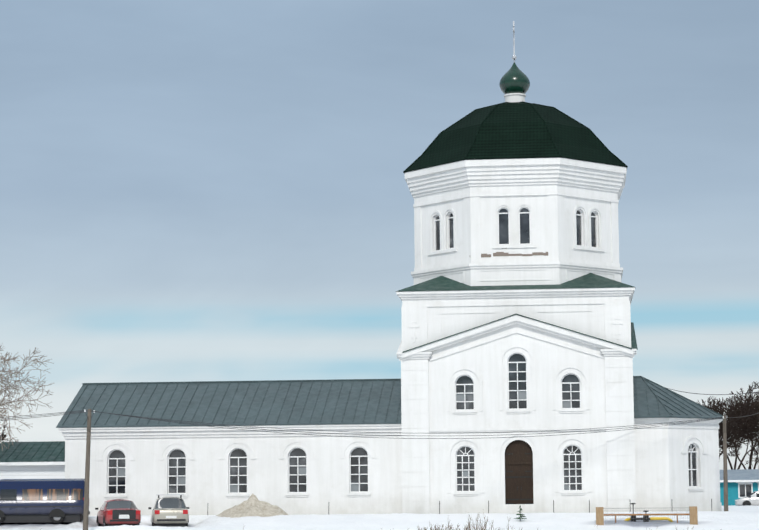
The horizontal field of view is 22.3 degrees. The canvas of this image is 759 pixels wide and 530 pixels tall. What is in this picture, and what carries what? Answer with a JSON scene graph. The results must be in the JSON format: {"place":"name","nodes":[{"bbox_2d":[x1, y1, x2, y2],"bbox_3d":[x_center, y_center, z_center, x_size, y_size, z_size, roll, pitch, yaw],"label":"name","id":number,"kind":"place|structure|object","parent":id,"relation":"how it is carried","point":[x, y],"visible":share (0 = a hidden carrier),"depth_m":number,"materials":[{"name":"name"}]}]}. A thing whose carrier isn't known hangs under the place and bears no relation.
{"place":"outdoors","nodes":[
{"label":"outdoors","id":0,"kind":"place"},
{"bbox_2d":[0,505,758,529],"bbox_3d":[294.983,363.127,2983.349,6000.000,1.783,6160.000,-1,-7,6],"label":"ground snow","id":1,"kind":"structure","parent":0,"point":[734,517],"depth_m":93.16,"materials":[{"name":"white snow"}]},
{"bbox_2d":[0,424,17,441],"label":"tree","id":2,"kind":"object","parent":1,"relation":"on","point":[4,426],"visible":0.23,"depth_m":153.56,"materials":[{"name":"grey plant"}]},
{"bbox_2d":[0,343,53,448],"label":"birch tree","id":3,"kind":"object","parent":1,"relation":"on","point":[7,377],"visible":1,"depth_m":105.65,"materials":[{"name":"grey plant"}]},
{"bbox_2d":[0,462,64,479],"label":"wall","id":4,"kind":"structure","parent":1,"relation":"on","point":[32,470],"depth_m":105.21,"materials":[{"name":"white paint"}]},
{"bbox_2d":[0,441,64,461],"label":"garage roof","id":5,"kind":"structure","parent":4,"relation":"on","point":[36,451],"depth_m":106.50,"materials":[{"name":"green metal"}]},
{"bbox_2d":[0,478,89,522],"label":"bus","id":6,"kind":"object","parent":1,"relation":"on","point":[40,500],"visible":0.94,"depth_m":95.83,"materials":[{"name":"paint"}]},
{"bbox_2d":[83,409,94,529],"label":"utility pole","id":7,"kind":"object","parent":1,"relation":"on","point":[86,490],"visible":0.98,"depth_m":91.05,"materials":[{"name":"brown wood"}]},
{"bbox_2d":[0,387,758,438],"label":"power lines","id":8,"kind":"object","parent":7,"relation":"attached to","point":[185,422],"visible":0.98,"depth_m":94.30,"materials":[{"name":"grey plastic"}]},
{"bbox_2d":[95,499,140,526],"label":"red sedan car","id":9,"kind":"object","parent":1,"relation":"on","point":[117,512],"visible":0.92,"depth_m":94.06,"materials":[{"name":"paint"}]},
{"bbox_2d":[148,494,188,526],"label":"car","id":10,"kind":"object","parent":1,"relation":"on","point":[169,511],"visible":1,"depth_m":93.70,"materials":[{"name":"beige paint"}]},
{"bbox_2d":[65,435,401,506],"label":"wall","id":11,"kind":"structure","parent":1,"relation":"on","point":[207,476],"depth_m":101.17,"materials":[{"name":"white paint"}]},
{"bbox_2d":[216,494,287,517],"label":"sand pile","id":12,"kind":"object","parent":1,"relation":"on","point":[252,505],"visible":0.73,"depth_m":97.26,"materials":[{"name":"beige sand"}]},
{"bbox_2d":[40,509,721,529],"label":"dry grass","id":13,"kind":"structure","parent":1,"relation":"on","point":[468,528],"depth_m":53.88,"materials":[{"name":"brown plant"}]},
{"bbox_2d":[58,93,722,515],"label":"church trim mouldings","id":14,"kind":"object","parent":1,"relation":"on","point":[556,181],"visible":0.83,"depth_m":100.38,"materials":[{"name":"white paint"}]},
{"bbox_2d":[56,379,401,427],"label":"roof","id":15,"kind":"structure","parent":14,"relation":"on","point":[309,402],"depth_m":103.98,"materials":[{"name":"grey metal"}]},
{"bbox_2d":[403,101,627,181],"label":"dome roof","id":16,"kind":"structure","parent":14,"relation":"on","point":[512,130],"depth_m":103.06,"materials":[{"name":"green metal"}]},
{"bbox_2d":[421,195,611,266],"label":"tower wall","id":17,"kind":"structure","parent":14,"relation":"on","point":[489,204],"depth_m":101.52,"materials":[{"name":"white paint"}]},
{"bbox_2d":[481,248,547,256],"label":"exposed brickwork","id":18,"kind":"object","parent":17,"relation":"attached to","point":[507,254],"visible":0.56,"depth_m":100.79,"materials":[{"name":"brown brick"}]},
{"bbox_2d":[396,273,637,352],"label":"roof","id":19,"kind":"structure","parent":14,"relation":"on","point":[443,283],"depth_m":100.32,"materials":[{"name":"green metal"}]},
{"bbox_2d":[633,376,722,421],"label":"roof","id":20,"kind":"structure","parent":14,"relation":"on","point":[652,399],"depth_m":101.67,"materials":[{"name":"grey metal"}]},
{"bbox_2d":[207,499,711,514],"bbox_3d":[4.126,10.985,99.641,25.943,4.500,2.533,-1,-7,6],"label":"fence posts","id":21,"kind":"object","parent":1,"relation":"on","point":[488,507],"visible":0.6,"depth_m":98.06,"materials":[{"name":"grey metal"}]},
{"bbox_2d":[514,506,526,520],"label":"spruce sapling","id":22,"kind":"object","parent":1,"relation":"on","point":[521,516],"visible":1,"depth_m":92.77,"materials":[{"name":"green plant"}]},
{"bbox_2d":[596,503,697,524],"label":"gas regulator station","id":23,"kind":"object","parent":1,"relation":"on","point":[692,514],"visible":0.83,"depth_m":91.30,"materials":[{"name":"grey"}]},
{"bbox_2d":[634,428,719,502],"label":"wall","id":24,"kind":"structure","parent":1,"relation":"on","point":[661,468],"depth_m":99.70,"materials":[{"name":"white paint"}]},
{"bbox_2d":[707,396,739,458],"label":"tree","id":25,"kind":"object","parent":1,"relation":"on","point":[709,399],"visible":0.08,"depth_m":187.00,"materials":[{"name":"brown plant"}]},
{"bbox_2d":[723,415,727,510],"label":"utility pole","id":26,"kind":"object","parent":1,"relation":"on","point":[725,475],"visible":0.96,"depth_m":98.91,"materials":[{"name":"brown wood"}]},
{"bbox_2d":[697,384,758,469],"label":"tree","id":27,"kind":"object","parent":1,"relation":"on","point":[721,410],"visible":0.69,"depth_m":177.04,"materials":[{"name":"brown plant"}]},
{"bbox_2d":[706,406,758,456],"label":"tree","id":28,"kind":"object","parent":1,"relation":"on","point":[720,454],"visible":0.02,"depth_m":192.29,"materials":[{"name":"brown plant"}]},
{"bbox_2d":[716,397,758,455],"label":"tree","id":29,"kind":"object","parent":1,"relation":"on","point":[740,419],"visible":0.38,"depth_m":179.03,"materials":[{"name":"brown plant"}]},
{"bbox_2d":[720,469,758,505],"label":"turquoise house","id":30,"kind":"structure","parent":1,"relation":"on","point":[742,483],"depth_m":166.42,"materials":[{"name":"stone"}]},
{"bbox_2d":[724,381,758,468],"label":"tree","id":31,"kind":"object","parent":1,"relation":"on","point":[755,387],"visible":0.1,"depth_m":195.02,"materials":[{"name":"brown plant"}]},
{"bbox_2d":[729,395,758,442],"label":"tree","id":32,"kind":"object","parent":1,"relation":"on","point":[749,407],"visible":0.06,"depth_m":187.68,"materials":[{"name":"brown plant"}]},
{"bbox_2d":[735,491,758,505],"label":"white car","id":33,"kind":"object","parent":1,"relation":"on","point":[751,499],"visible":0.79,"depth_m":161.97,"materials":[{"name":"paint"}]},
{"bbox_2d":[742,399,758,468],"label":"tree","id":34,"kind":"object","parent":1,"relation":"on","point":[754,454],"visible":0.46,"depth_m":179.75,"materials":[{"name":"brown plant"}]},
{"bbox_2d":[0,0,758,469],"label":"sky","id":35,"kind":"structure","parent":0,"point":[191,190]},
{"bbox_2d":[107,207,698,493],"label":"window frames","id":36,"kind":"structure","parent":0,"point":[690,449],"depth_m":100.89,"materials":[{"name":"white wood"}]},
{"bbox_2d":[109,208,696,493],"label":"window panes","id":37,"kind":"structure","parent":36,"relation":"in","point":[524,230],"depth_m":100.95,"materials":[{"name":"grey glass"}]},
{"bbox_2d":[499,62,529,93],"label":"onion dome","id":38,"kind":"structure","parent":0,"point":[514,79],"depth_m":106.83,"materials":[{"name":"green metal"}]},
{"bbox_2d":[512,21,516,61],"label":"church cross","id":39,"kind":"object","parent":38,"relation":"on","point":[514,57],"visible":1,"depth_m":107.62,"materials":[{"name":"silver metal"}]},
{"bbox_2d":[427,304,607,504],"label":"church wall","id":40,"kind":"structure","parent":0,"point":[551,359],"depth_m":99.48,"materials":[{"name":"white paint"}]},
{"bbox_2d":[505,440,533,503],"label":"church door","id":41,"kind":"structure","parent":40,"relation":"in","point":[518,471],"depth_m":99.22,"materials":[{"name":"brown wood"}]}
]}

